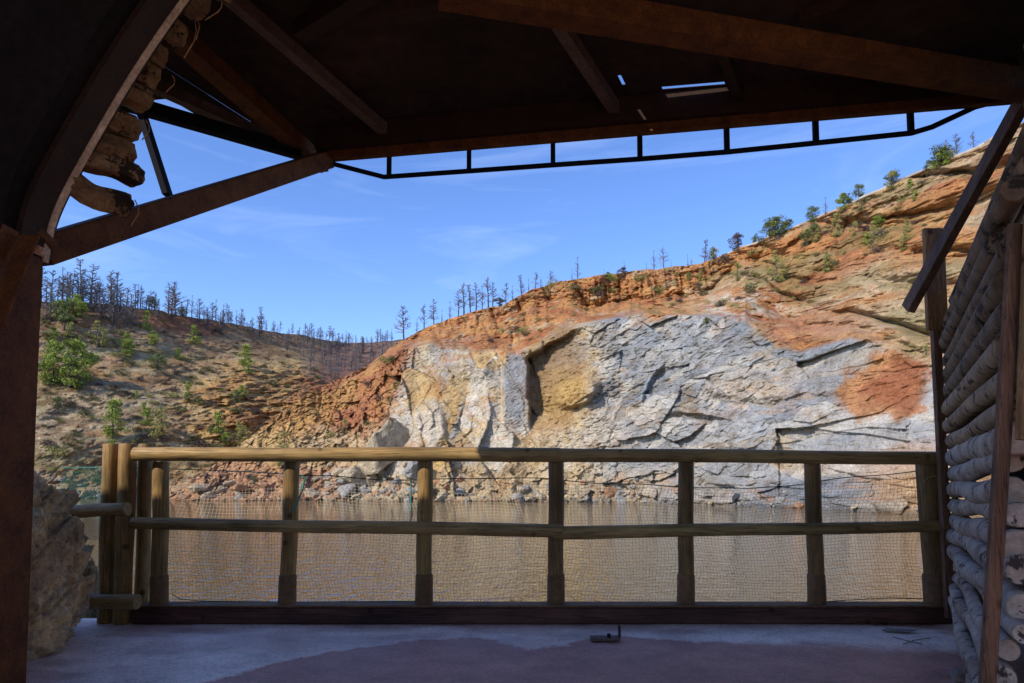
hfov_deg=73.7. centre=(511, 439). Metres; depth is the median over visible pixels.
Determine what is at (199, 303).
dead tree
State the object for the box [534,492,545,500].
boulder
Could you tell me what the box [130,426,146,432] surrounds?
bush
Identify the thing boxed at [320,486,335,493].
boulder
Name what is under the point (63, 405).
bush
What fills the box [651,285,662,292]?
bush
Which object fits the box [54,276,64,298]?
dead tree
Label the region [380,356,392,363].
bush
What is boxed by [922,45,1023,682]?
log wall
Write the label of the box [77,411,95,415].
bush
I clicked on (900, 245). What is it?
shrub
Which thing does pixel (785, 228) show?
pine tree
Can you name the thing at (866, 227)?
bush
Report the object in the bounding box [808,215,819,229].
pine tree
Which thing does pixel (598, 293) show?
bush
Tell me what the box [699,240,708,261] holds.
dead tree
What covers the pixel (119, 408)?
pine tree
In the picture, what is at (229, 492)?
boulder
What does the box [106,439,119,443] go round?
pine tree
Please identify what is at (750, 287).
bush
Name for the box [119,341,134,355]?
pine tree
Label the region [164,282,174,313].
dead tree
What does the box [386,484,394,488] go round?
boulder
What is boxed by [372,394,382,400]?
bush
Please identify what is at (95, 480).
bush
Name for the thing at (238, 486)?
boulder
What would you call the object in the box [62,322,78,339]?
pine tree
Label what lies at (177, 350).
pine tree
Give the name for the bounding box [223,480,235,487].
boulder
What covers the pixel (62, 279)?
dead tree
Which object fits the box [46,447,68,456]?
bush
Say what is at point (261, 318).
dead tree
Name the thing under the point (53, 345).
pine tree
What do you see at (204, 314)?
dead tree
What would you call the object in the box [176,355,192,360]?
bush
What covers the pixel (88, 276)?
dead tree
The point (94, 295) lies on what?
dead tree
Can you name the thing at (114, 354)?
bush
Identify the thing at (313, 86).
canopy
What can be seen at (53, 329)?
pine tree
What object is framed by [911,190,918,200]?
pine tree
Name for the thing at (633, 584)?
water
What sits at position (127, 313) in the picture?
dead tree
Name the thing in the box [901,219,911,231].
pine tree
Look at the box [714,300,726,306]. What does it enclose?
bush
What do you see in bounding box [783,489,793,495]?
boulder
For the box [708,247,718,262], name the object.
pine tree
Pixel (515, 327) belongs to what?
bush
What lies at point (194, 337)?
pine tree
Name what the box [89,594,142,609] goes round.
short pole
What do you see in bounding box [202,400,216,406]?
bush
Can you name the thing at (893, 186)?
pine tree
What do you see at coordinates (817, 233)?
pine tree
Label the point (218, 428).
pine tree
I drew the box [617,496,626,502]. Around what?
boulder
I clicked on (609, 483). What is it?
cord
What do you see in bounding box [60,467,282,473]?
cord
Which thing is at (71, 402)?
bush
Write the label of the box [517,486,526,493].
boulder
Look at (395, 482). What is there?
boulder
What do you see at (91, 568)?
rock outcrop
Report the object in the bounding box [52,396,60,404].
pine tree
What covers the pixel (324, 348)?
dead tree
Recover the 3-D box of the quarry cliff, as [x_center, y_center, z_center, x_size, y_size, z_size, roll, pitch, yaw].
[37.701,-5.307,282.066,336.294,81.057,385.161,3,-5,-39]
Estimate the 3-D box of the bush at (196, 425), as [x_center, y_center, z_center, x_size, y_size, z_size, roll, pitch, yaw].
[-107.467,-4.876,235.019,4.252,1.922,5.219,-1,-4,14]
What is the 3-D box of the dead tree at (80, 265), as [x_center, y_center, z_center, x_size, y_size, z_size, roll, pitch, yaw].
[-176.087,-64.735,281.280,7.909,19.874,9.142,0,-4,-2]
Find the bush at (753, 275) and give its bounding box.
[749,272,759,276]
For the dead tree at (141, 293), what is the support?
on the hill
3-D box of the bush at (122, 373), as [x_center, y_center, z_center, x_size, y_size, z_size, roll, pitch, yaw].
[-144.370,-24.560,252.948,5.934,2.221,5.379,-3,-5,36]
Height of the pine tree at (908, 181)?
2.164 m
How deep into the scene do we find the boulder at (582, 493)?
145.07 m
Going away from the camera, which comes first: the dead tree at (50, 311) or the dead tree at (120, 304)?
the dead tree at (50, 311)
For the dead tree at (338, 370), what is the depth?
355.03 m
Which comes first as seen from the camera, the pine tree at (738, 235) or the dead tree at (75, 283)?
the pine tree at (738, 235)
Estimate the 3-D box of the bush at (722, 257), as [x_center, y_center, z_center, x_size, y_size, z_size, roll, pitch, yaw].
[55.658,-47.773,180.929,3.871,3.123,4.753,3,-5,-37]
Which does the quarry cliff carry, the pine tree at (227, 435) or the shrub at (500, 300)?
the shrub at (500, 300)
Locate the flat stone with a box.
[882,628,918,632]
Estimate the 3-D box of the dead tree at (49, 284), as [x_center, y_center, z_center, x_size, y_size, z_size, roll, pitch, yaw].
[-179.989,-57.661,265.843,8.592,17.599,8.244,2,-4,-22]
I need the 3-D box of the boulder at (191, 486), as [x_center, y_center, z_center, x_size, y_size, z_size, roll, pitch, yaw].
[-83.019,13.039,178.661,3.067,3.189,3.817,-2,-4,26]
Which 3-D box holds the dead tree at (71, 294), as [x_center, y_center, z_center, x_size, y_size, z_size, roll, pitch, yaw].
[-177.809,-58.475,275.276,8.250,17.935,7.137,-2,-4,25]
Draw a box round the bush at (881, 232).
[876,229,889,237]
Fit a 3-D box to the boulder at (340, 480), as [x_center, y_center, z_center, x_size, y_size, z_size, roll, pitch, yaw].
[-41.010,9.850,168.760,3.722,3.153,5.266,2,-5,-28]
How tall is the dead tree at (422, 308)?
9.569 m
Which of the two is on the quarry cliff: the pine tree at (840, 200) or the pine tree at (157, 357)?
the pine tree at (840, 200)
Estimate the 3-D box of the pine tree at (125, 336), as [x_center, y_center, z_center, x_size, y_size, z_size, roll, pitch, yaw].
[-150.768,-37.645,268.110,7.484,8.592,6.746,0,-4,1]
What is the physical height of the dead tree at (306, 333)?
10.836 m
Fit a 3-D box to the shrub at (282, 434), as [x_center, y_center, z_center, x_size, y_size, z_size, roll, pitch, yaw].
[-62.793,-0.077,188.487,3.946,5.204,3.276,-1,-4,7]
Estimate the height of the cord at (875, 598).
0.032 m
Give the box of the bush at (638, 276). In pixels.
[633,274,646,280]
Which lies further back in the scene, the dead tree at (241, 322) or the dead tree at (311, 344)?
the dead tree at (311, 344)
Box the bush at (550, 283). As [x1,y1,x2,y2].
[546,279,556,287]
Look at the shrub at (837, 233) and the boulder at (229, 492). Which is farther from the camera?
the boulder at (229, 492)
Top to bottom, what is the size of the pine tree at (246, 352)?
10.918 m
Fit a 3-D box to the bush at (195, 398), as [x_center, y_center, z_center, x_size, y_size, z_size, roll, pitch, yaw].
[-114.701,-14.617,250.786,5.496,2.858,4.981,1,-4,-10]
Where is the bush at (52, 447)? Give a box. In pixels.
[43,446,60,449]
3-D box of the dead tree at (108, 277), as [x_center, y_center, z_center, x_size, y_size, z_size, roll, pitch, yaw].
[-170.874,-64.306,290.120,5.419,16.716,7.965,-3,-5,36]
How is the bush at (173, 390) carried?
on the hill
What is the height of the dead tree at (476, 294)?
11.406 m
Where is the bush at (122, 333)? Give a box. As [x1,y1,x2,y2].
[117,329,126,335]
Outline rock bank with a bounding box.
[27,471,95,661]
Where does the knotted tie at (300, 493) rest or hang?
attached to the wooden railing
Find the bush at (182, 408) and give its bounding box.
[171,405,193,412]
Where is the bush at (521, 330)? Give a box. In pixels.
[515,325,528,333]
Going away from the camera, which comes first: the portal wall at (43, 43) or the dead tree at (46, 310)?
the portal wall at (43, 43)
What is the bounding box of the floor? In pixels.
[26,618,1023,682]
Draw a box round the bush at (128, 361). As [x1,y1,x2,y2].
[119,359,136,363]
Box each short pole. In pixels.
[70,502,131,517]
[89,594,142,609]
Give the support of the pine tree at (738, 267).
on the quarry cliff
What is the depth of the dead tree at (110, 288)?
279.91 m
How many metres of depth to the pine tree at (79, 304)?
267.81 m
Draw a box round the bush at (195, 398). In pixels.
[192,396,206,401]
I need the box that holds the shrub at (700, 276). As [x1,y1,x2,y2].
[697,269,703,290]
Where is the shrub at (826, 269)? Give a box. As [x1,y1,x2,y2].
[822,252,833,271]
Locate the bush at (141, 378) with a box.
[134,376,144,380]
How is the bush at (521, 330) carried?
on the quarry cliff
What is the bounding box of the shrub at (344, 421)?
[339,419,348,432]
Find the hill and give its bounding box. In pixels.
[34,301,402,498]
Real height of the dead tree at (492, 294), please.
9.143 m
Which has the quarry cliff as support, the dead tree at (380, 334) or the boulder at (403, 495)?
the boulder at (403, 495)
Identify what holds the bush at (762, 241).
on the quarry cliff
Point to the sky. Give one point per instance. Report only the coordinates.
(340, 249)
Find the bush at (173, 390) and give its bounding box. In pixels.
[167,386,180,391]
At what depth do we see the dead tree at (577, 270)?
208.52 m
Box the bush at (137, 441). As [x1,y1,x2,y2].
[131,438,145,443]
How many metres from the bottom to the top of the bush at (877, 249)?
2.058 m
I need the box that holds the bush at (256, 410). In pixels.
[247,407,263,413]
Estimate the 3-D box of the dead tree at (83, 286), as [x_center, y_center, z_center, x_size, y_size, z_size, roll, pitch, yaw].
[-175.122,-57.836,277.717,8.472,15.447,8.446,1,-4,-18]
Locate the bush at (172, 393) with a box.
[161,391,181,397]
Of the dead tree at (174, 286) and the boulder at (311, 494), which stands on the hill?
the dead tree at (174, 286)
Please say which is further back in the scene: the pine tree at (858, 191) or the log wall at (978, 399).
the pine tree at (858, 191)
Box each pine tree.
[38,338,101,387]
[38,339,76,385]
[42,326,59,340]
[48,297,76,330]
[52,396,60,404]
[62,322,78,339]
[65,329,75,338]
[66,294,89,316]
[83,320,109,345]
[101,398,129,438]
[106,399,122,416]
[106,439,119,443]
[116,333,135,351]
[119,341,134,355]
[140,402,145,415]
[141,310,152,330]
[141,407,154,424]
[144,297,159,307]
[144,330,159,345]
[146,406,167,442]
[147,353,165,373]
[172,348,181,359]
[183,381,192,395]
[188,325,202,343]
[206,424,212,432]
[212,411,226,432]
[219,432,232,445]
[228,389,241,405]
[234,421,251,445]
[237,344,254,365]
[238,384,247,399]
[243,356,253,373]
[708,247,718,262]
[727,232,742,252]
[731,262,742,282]
[750,234,759,246]
[758,220,779,242]
[763,214,793,240]
[780,222,791,233]
[797,229,815,245]
[805,205,819,218]
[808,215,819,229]
[811,228,819,242]
[835,192,852,211]
[841,193,852,206]
[849,221,857,235]
[852,183,864,201]
[860,232,871,244]
[872,214,886,227]
[883,170,900,189]
[884,169,899,185]
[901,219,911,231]
[905,178,912,188]
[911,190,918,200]
[923,160,934,173]
[928,147,956,168]
[929,143,954,170]
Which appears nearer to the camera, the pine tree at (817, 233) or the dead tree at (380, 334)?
the pine tree at (817, 233)
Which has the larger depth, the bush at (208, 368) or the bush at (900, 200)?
the bush at (208, 368)
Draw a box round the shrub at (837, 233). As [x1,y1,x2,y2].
[832,212,842,236]
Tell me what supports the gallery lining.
on the floor
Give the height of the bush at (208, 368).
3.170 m
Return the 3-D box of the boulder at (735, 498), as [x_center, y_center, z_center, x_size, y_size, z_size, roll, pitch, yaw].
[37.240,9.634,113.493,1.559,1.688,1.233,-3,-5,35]
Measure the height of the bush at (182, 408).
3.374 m
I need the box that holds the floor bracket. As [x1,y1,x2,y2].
[590,624,620,640]
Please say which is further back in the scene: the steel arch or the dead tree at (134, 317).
the dead tree at (134, 317)
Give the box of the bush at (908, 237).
[902,233,916,240]
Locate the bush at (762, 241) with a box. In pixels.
[757,238,767,244]
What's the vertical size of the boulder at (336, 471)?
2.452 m
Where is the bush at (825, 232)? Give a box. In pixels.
[816,228,832,235]
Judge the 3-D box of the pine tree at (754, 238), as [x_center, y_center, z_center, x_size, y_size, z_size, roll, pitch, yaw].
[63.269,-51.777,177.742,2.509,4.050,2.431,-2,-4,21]
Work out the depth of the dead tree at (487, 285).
219.21 m
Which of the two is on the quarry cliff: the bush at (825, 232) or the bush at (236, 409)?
the bush at (825, 232)
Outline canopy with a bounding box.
[43,0,1023,312]
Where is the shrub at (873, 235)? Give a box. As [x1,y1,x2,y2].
[865,221,878,243]
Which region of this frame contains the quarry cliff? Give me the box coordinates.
[169,122,1023,517]
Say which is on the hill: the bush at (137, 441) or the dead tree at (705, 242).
the bush at (137, 441)
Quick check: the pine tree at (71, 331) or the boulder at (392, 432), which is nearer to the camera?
the boulder at (392, 432)
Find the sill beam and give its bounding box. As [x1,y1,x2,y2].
[131,601,952,623]
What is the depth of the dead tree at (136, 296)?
298.54 m
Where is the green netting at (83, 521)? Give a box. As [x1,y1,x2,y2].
[57,468,101,539]
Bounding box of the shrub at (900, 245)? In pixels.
[897,232,907,250]
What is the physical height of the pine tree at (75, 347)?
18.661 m
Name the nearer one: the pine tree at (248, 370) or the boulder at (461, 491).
the boulder at (461, 491)
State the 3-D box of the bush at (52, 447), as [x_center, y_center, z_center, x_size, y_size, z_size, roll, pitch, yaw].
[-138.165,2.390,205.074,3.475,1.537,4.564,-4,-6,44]
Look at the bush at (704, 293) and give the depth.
177.56 m
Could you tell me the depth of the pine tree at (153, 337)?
279.60 m
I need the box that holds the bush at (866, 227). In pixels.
[858,224,869,231]
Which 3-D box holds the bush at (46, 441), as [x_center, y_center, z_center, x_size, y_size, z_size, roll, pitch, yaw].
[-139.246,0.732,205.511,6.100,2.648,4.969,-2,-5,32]
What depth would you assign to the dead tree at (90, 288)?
279.66 m
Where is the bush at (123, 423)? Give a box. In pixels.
[115,421,126,425]
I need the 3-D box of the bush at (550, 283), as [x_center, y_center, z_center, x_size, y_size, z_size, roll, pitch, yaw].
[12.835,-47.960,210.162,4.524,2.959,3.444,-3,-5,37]
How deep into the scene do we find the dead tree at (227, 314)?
343.42 m
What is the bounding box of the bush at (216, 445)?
[208,443,224,446]
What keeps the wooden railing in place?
on the sill beam
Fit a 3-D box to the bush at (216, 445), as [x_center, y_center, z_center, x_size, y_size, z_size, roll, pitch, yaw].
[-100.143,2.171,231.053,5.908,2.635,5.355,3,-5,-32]
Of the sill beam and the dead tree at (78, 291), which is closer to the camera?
the sill beam
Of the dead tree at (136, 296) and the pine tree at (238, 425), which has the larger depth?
the dead tree at (136, 296)
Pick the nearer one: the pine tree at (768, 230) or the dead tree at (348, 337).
the pine tree at (768, 230)
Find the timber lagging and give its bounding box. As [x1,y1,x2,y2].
[69,0,231,225]
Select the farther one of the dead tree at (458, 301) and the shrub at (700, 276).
the dead tree at (458, 301)
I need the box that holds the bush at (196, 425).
[192,423,203,427]
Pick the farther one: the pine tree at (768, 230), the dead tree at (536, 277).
the dead tree at (536, 277)
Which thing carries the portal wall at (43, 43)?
attached to the steel arch
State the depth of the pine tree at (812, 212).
163.47 m
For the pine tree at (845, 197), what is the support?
on the quarry cliff
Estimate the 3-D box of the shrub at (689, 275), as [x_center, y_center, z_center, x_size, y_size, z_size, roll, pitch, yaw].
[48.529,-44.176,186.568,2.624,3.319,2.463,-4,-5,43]
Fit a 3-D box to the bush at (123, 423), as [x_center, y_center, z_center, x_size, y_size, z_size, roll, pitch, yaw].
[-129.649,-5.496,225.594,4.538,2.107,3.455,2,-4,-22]
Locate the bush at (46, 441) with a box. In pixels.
[38,438,56,445]
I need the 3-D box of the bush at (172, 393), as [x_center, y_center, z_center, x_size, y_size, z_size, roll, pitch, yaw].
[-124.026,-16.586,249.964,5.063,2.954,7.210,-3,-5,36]
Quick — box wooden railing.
[129,447,942,604]
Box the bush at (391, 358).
[386,355,397,361]
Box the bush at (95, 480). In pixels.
[87,475,101,481]
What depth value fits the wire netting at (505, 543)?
4.70 m
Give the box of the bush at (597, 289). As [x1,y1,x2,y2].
[591,285,602,292]
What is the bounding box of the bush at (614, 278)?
[610,275,621,281]
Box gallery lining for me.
[2,0,139,229]
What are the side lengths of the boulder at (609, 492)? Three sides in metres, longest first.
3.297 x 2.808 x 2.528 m
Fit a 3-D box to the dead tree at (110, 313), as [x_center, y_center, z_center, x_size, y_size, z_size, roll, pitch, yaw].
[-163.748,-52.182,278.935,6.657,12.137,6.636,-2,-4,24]
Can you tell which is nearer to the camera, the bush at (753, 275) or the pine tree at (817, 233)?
the pine tree at (817, 233)
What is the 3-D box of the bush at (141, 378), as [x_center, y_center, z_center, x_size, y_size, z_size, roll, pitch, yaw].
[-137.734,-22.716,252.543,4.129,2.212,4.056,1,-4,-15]
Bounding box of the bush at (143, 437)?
[138,433,149,439]
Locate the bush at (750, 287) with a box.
[742,283,755,292]
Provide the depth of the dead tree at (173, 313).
307.59 m
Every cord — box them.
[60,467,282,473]
[172,594,409,601]
[299,471,914,488]
[827,598,922,601]
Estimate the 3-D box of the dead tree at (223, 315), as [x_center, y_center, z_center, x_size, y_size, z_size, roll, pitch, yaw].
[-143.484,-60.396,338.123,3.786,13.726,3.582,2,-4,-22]
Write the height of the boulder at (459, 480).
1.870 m
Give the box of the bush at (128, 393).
[119,390,133,394]
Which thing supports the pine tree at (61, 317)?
on the hill
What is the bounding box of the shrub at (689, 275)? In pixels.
[686,273,694,280]
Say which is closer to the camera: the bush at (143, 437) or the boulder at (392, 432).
the boulder at (392, 432)
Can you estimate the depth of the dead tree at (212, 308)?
333.52 m
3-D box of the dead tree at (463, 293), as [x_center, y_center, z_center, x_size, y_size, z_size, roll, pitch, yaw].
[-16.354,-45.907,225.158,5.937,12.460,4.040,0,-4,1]
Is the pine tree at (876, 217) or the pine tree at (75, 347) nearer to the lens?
the pine tree at (876, 217)
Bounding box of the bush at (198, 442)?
[190,439,208,446]
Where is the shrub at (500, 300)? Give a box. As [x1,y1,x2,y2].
[493,297,504,305]
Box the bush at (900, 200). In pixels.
[896,194,908,203]
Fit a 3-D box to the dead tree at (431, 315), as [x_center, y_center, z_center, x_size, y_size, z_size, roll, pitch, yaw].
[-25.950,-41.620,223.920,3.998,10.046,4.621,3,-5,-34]
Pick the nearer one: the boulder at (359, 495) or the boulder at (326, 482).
the boulder at (359, 495)
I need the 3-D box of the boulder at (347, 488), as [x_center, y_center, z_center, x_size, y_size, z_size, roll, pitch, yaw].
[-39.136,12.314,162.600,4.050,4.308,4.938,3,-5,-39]
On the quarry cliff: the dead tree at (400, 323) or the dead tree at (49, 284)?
the dead tree at (400, 323)
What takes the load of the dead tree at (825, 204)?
on the quarry cliff
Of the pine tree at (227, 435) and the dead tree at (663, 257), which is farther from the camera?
the pine tree at (227, 435)
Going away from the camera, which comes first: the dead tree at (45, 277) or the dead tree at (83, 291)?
the dead tree at (45, 277)
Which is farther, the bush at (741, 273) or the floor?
the bush at (741, 273)
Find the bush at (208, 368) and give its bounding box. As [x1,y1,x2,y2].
[200,365,215,371]
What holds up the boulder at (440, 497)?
in the water
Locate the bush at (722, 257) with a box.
[714,254,729,264]
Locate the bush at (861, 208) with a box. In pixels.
[856,204,865,212]
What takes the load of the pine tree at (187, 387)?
on the hill
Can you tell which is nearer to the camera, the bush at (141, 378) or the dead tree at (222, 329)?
the bush at (141, 378)
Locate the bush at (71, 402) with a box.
[63,399,77,404]
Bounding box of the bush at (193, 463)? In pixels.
[185,462,197,465]
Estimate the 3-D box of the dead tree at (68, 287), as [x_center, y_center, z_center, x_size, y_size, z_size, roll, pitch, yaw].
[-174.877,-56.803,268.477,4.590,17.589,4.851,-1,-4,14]
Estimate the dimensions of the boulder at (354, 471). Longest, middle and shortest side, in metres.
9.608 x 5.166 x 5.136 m
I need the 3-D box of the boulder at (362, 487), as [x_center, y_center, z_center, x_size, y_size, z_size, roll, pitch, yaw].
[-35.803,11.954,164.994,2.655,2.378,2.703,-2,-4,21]
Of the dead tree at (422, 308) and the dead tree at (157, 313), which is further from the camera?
the dead tree at (157, 313)
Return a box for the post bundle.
[97,444,153,624]
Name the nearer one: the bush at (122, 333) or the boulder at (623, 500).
the boulder at (623, 500)
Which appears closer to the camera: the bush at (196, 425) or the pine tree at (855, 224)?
the pine tree at (855, 224)
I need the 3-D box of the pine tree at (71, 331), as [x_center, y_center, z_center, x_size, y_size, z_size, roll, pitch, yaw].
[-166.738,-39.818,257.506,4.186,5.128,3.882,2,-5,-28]
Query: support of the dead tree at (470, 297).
on the quarry cliff
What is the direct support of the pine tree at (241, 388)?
on the hill
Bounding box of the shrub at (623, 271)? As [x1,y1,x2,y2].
[616,267,626,278]
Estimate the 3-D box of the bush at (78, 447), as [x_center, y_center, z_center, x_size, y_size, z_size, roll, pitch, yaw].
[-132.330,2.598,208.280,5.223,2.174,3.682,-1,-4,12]
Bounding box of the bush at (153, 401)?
[146,400,160,404]
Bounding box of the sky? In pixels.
[42,75,1023,342]
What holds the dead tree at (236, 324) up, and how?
on the hill
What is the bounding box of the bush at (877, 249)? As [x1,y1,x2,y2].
[869,244,884,252]
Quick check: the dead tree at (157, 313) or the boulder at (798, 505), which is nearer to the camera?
the boulder at (798, 505)
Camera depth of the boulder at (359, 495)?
159.59 m
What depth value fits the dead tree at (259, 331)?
354.26 m
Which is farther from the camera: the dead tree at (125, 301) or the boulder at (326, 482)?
the dead tree at (125, 301)
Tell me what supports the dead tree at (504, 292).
on the quarry cliff
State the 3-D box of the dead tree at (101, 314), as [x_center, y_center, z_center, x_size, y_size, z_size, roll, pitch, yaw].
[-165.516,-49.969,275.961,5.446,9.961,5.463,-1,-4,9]
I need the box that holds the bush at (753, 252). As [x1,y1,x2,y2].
[747,249,758,256]
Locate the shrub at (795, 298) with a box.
[791,284,797,299]
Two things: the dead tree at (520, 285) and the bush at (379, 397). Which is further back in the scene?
the dead tree at (520, 285)
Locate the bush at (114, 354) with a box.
[109,351,124,356]
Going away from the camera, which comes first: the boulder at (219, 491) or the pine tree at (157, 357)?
the boulder at (219, 491)
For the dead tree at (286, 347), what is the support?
on the hill
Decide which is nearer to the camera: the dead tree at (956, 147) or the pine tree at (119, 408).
the dead tree at (956, 147)
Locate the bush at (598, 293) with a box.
[593,291,605,296]
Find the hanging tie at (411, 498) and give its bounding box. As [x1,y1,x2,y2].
[410,480,412,520]
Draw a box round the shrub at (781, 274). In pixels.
[766,249,787,282]
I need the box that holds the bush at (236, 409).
[227,406,241,412]
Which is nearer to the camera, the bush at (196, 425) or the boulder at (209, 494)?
the boulder at (209, 494)
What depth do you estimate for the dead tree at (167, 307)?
308.37 m
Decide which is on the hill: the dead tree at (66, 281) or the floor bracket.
the dead tree at (66, 281)
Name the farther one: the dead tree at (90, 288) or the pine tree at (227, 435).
the dead tree at (90, 288)
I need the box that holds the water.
[76,498,982,600]
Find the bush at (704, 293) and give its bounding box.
[699,291,710,295]
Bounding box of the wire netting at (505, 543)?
[169,471,922,601]
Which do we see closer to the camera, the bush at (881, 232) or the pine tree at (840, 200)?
the bush at (881, 232)
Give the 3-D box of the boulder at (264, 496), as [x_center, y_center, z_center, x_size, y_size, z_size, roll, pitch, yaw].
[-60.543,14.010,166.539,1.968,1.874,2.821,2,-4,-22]
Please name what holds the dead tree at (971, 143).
on the quarry cliff
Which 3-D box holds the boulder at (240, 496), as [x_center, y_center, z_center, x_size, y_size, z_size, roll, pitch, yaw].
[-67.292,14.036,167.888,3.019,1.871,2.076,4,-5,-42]
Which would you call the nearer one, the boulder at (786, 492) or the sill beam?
the sill beam
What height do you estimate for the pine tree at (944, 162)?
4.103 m
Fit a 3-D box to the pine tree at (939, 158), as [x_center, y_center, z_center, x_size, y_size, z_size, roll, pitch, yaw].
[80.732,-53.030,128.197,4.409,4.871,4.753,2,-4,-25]
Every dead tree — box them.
[40,299,50,318]
[41,267,49,305]
[42,271,61,300]
[42,291,59,321]
[46,282,56,319]
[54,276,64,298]
[55,276,67,297]
[56,267,65,297]
[60,272,71,292]
[63,271,78,299]
[64,273,80,293]
[64,274,76,311]
[72,258,93,292]
[74,272,87,299]
[75,279,91,302]
[77,283,91,301]
[82,264,102,302]
[83,284,97,308]
[85,283,99,311]
[94,307,107,319]
[95,293,108,319]
[99,288,109,312]
[102,270,120,302]
[102,298,117,317]
[103,280,117,314]
[103,284,121,311]
[106,299,125,325]
[109,272,131,299]
[114,293,126,318]
[119,289,130,314]
[122,300,137,326]
[124,302,138,324]
[125,293,140,328]
[132,284,142,302]
[138,285,146,307]
[143,290,156,310]
[154,303,160,320]
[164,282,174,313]
[164,287,176,317]
[167,281,187,314]
[168,291,180,321]
[177,302,185,318]
[192,299,204,320]
[202,307,215,329]
[205,302,216,321]
[215,313,225,332]
[221,305,225,327]
[224,304,232,322]
[233,310,239,328]
[238,314,246,329]
[256,307,265,329]
[257,315,264,336]
[284,335,291,350]
[293,330,300,342]
[300,337,307,356]
[304,328,309,344]
[307,356,313,373]
[308,339,313,355]
[321,342,327,359]
[334,362,342,378]
[345,332,351,348]
[377,329,385,342]
[393,305,410,338]
[418,305,428,328]
[428,299,438,323]
[453,291,465,315]
[455,283,467,314]
[465,284,477,311]
[471,283,484,310]
[480,278,492,307]
[489,283,497,309]
[500,283,510,302]
[516,275,526,294]
[533,272,538,287]
[575,257,580,283]
[657,248,668,267]
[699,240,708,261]
[822,197,827,221]
[943,133,963,155]
[968,133,977,146]
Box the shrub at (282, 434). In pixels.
[278,430,290,447]
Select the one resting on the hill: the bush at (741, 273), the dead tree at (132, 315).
the dead tree at (132, 315)
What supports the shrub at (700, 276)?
on the quarry cliff
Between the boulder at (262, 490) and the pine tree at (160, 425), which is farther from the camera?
the pine tree at (160, 425)
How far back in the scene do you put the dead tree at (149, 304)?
298.88 m
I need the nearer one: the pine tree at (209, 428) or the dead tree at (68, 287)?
the pine tree at (209, 428)
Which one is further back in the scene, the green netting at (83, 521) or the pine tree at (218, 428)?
the pine tree at (218, 428)
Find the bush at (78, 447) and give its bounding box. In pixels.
[72,445,84,450]
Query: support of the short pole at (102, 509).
attached to the post bundle
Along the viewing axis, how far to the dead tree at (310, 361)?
337.43 m
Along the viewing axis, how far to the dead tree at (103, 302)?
279.33 m
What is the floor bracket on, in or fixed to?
on the floor
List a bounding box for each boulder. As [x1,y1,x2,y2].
[189,484,196,493]
[192,484,209,491]
[200,491,215,498]
[215,486,224,493]
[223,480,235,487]
[226,489,236,495]
[232,483,248,491]
[234,493,245,499]
[255,481,267,488]
[258,488,269,494]
[259,494,267,499]
[304,488,319,500]
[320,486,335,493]
[325,480,333,487]
[331,467,349,475]
[336,483,355,498]
[337,478,348,484]
[339,465,369,486]
[351,493,362,499]
[356,417,409,474]
[357,485,366,491]
[365,475,377,485]
[371,490,380,496]
[379,488,387,494]
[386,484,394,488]
[390,478,399,483]
[398,490,409,500]
[402,461,416,477]
[404,487,414,492]
[435,492,447,500]
[455,476,463,482]
[456,490,464,496]
[513,493,525,501]
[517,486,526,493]
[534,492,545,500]
[576,490,588,498]
[599,495,609,501]
[603,486,617,497]
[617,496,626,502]
[732,493,740,502]
[750,496,760,500]
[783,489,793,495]
[794,502,803,508]
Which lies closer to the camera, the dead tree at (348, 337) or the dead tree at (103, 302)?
the dead tree at (103, 302)
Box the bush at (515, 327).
[510,324,519,332]
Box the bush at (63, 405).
[59,403,75,408]
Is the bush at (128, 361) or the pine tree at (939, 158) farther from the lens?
the bush at (128, 361)
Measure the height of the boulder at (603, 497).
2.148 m
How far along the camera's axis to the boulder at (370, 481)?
165.44 m
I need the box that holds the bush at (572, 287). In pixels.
[565,284,580,290]
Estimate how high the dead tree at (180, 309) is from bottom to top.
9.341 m
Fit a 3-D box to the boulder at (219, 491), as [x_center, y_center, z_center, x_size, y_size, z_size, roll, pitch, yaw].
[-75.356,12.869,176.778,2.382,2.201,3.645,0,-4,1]
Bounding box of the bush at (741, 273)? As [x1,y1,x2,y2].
[737,270,753,275]
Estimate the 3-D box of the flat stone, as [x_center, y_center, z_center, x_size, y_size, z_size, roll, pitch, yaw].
[2.418,1.190,4.256,0.216,0.028,0.092,-2,-4,22]
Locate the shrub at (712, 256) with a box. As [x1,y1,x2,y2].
[708,250,716,263]
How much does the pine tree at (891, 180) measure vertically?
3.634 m
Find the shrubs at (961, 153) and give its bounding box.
[721,137,992,255]
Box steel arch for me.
[0,0,191,682]
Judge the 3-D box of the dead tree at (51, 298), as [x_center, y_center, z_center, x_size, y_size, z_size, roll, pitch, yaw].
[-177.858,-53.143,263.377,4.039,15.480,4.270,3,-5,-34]
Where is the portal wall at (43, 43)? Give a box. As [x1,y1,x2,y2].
[0,0,115,228]
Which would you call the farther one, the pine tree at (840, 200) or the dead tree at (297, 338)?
the dead tree at (297, 338)
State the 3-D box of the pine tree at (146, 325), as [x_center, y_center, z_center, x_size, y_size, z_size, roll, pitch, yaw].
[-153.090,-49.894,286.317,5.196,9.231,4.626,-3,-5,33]
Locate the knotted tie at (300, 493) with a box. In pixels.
[291,475,305,511]
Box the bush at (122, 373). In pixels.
[113,371,129,375]
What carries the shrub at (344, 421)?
on the quarry cliff
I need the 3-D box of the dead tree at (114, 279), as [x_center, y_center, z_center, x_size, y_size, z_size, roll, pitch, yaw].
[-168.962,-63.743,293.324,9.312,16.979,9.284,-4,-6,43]
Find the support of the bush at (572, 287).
on the quarry cliff

